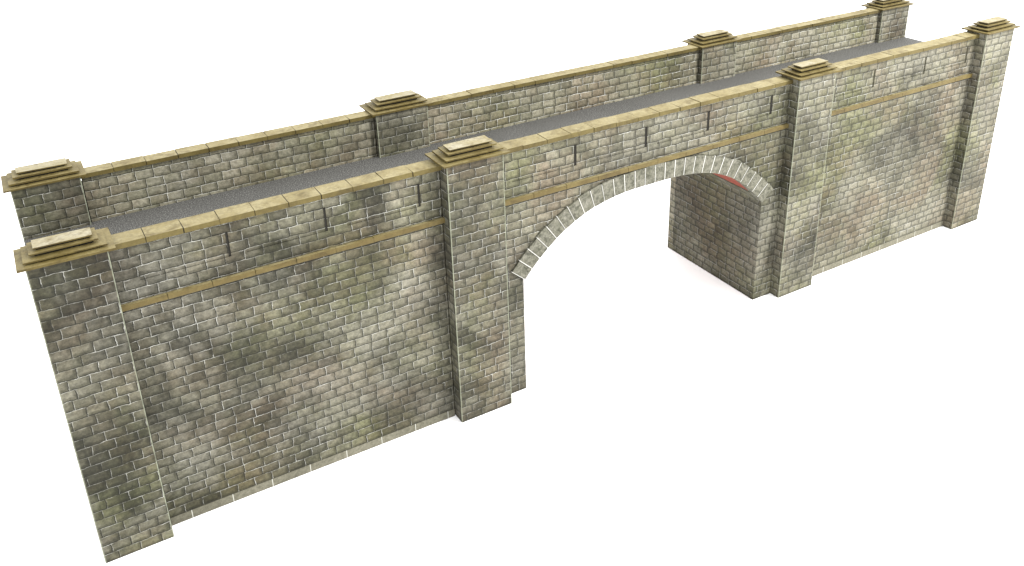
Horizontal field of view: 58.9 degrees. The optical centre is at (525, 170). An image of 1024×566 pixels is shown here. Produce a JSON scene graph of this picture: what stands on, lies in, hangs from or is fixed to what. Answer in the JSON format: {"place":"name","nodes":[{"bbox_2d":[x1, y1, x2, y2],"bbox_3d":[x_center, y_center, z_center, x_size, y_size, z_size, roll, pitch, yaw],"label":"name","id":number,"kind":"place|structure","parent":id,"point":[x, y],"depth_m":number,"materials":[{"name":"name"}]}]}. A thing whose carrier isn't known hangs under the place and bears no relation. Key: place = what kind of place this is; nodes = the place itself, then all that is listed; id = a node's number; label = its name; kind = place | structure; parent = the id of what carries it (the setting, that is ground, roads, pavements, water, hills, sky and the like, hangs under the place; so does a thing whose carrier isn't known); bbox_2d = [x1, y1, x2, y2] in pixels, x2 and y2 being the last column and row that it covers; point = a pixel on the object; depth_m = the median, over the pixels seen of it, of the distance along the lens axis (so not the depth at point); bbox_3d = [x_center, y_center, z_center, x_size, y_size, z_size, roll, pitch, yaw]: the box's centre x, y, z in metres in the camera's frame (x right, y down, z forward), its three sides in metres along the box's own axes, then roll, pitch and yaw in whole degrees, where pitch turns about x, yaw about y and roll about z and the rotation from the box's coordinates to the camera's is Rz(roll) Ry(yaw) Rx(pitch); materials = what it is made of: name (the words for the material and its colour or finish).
{"place":"outdoors","nodes":[
{"label":"outdoors","id":0,"kind":"place"},
{"bbox_2d":[1,0,1020,562],"bbox_3d":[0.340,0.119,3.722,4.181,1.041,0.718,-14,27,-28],"label":"model bridge","id":1,"kind":"structure","parent":0,"point":[227,320],"depth_m":3.09,"materials":[{"name":"stone"}]},
{"bbox_2d":[0,0,1023,565],"bbox_3d":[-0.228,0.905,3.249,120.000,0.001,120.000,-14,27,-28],"label":"ground","id":2,"kind":"structure","parent":0,"point":[666,406],"depth_m":3.54,"materials":[{"name":"white paper"}]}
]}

